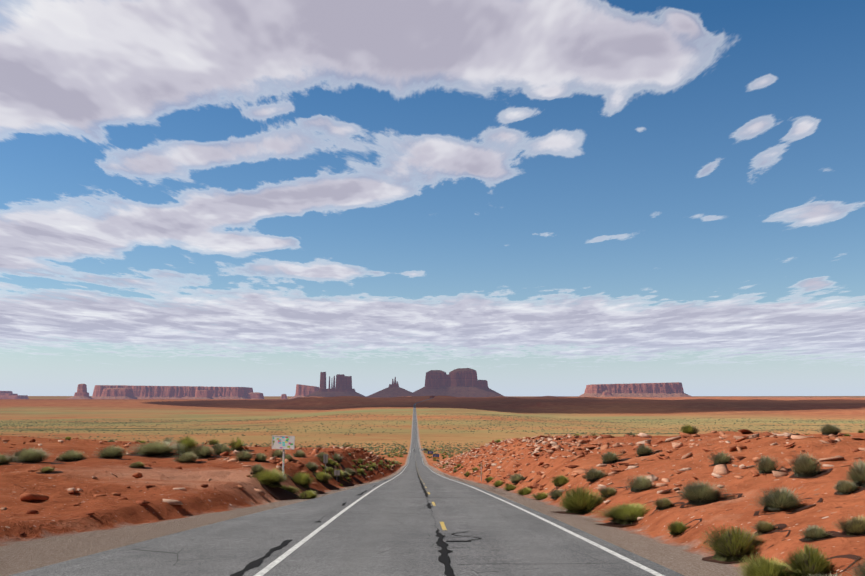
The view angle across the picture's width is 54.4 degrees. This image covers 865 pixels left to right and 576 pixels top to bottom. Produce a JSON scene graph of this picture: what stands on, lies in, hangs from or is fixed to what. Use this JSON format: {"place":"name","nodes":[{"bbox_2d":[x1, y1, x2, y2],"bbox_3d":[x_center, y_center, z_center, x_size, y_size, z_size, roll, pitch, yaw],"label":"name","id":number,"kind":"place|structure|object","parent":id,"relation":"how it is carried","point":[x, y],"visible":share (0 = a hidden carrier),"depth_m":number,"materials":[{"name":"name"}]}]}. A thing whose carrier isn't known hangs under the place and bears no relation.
{"place":"outdoors","nodes":[
{"label":"outdoors","id":0,"kind":"place"},
{"bbox_2d":[9,398,683,575],"bbox_3d":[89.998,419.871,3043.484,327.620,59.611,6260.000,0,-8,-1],"label":"road","id":1,"kind":"structure","parent":0,"point":[388,528],"depth_m":19.57,"materials":[{"name":"grey asphalt"}]},
{"bbox_2d":[230,462,595,575],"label":"road cracks","id":2,"kind":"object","parent":1,"relation":"on","point":[444,557],"depth_m":17.82,"materials":[{"name":"black asphalt"}]},
{"bbox_2d":[421,479,446,529],"bbox_3d":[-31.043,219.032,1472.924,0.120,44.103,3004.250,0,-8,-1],"label":"dashes","id":3,"kind":"object","parent":1,"relation":"on","point":[443,526],"visible":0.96,"depth_m":25.37,"materials":[{"name":"yellow paint"}]},
{"bbox_2d":[254,406,664,575],"bbox_3d":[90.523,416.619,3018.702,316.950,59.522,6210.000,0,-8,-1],"label":"edge lines","id":4,"kind":"structure","parent":1,"relation":"on","point":[266,569],"depth_m":19.92,"materials":[{"name":"white paint"}]},
{"bbox_2d":[0,396,864,575],"bbox_3d":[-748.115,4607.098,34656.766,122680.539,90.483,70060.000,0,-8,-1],"label":"ground","id":5,"kind":"structure","parent":0,"point":[58,527],"depth_m":46.57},
{"bbox_2d":[0,391,68,398],"bbox_3d":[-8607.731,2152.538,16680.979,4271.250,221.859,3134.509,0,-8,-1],"label":"mesa","id":6,"kind":"structure","parent":5,"relation":"on","point":[7,395],"depth_m":15372.98,"materials":[{"name":"brown stone"}]},
{"bbox_2d":[69,384,93,398],"bbox_3d":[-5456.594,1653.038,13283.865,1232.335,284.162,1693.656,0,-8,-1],"label":"butte","id":7,"kind":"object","parent":5,"relation":"on","point":[81,393],"depth_m":13221.69,"materials":[{"name":"brown stone"}]},
{"bbox_2d":[92,385,263,398],"bbox_3d":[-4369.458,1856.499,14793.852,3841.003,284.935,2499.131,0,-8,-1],"label":"long mesa","id":8,"kind":"structure","parent":5,"relation":"on","point":[144,392],"depth_m":14341.32,"materials":[{"name":"brown stone"}]},
{"bbox_2d":[272,436,294,477],"bbox_3d":[-8.531,9.716,48.176,1.507,2.473,0.400,-3,-8,23],"label":"road sign","id":9,"kind":"object","parent":5,"relation":"on","point":[283,442],"visible":0.83,"depth_m":48.17,"materials":[{"name":"white metal"}]},
{"bbox_2d":[290,384,319,398],"bbox_3d":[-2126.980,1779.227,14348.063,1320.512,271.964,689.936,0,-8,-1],"label":"mesa","id":10,"kind":"structure","parent":5,"relation":"on","point":[303,390],"depth_m":14186.12,"materials":[{"name":"brown stone"}]},
{"bbox_2d":[323,454,327,472],"bbox_3d":[-7.947,13.249,62.507,0.329,1.731,0.049,1,-8,-9],"label":"sign","id":11,"kind":"object","parent":5,"relation":"on","point":[325,459],"visible":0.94,"depth_m":62.58,"materials":[{"name":"grey metal"}]},
{"bbox_2d":[305,372,365,396],"bbox_3d":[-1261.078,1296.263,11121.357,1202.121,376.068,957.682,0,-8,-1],"label":"butte","id":12,"kind":"object","parent":5,"relation":"on","point":[343,387],"visible":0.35,"depth_m":11065.26,"materials":[{"name":"brown stone"}]},
{"bbox_2d":[334,470,339,481],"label":"road sign","id":13,"kind":"object","parent":5,"relation":"on","point":[337,472],"visible":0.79,"depth_m":65.20,"materials":[{"name":"white metal"}]},
{"bbox_2d":[366,377,418,396],"bbox_3d":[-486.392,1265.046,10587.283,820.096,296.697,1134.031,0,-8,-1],"label":"butte","id":14,"kind":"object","parent":5,"relation":"on","point":[393,389],"depth_m":10415.69,"materials":[{"name":"brown stone"}]},
{"bbox_2d":[0,423,864,575],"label":"shrubs","id":15,"kind":"object","parent":5,"relation":"on","point":[733,546],"visible":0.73,"depth_m":30.13,"materials":[{"name":"green plant"}]},
{"bbox_2d":[0,429,864,534],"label":"rocks","id":16,"kind":"object","parent":5,"relation":"on","point":[721,469],"visible":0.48,"depth_m":49.57,"materials":[{"name":"stone"}]},
{"bbox_2d":[0,413,864,458],"bbox_3d":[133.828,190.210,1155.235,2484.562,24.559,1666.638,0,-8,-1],"label":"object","id":17,"kind":"object","parent":5,"relation":"on","point":[371,447],"visible":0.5,"depth_m":1265.62,"materials":[{"name":"green plant"}]},
{"bbox_2d":[413,368,502,396],"bbox_3d":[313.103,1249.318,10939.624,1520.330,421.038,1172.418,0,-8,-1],"label":"butte","id":18,"kind":"object","parent":5,"relation":"on","point":[462,382],"visible":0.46,"depth_m":10793.60,"materials":[{"name":"brown stone"}]},
{"bbox_2d":[578,382,692,396],"bbox_3d":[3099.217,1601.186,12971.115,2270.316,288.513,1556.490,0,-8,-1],"label":"mesa","id":19,"kind":"structure","parent":5,"relation":"on","point":[673,389],"depth_m":12685.43,"materials":[{"name":"brown stone"}]},
{"bbox_2d":[0,0,864,398],"label":"sky","id":20,"kind":"structure","parent":0,"point":[537,198],"materials":[{"name":"blue"}]}
]}

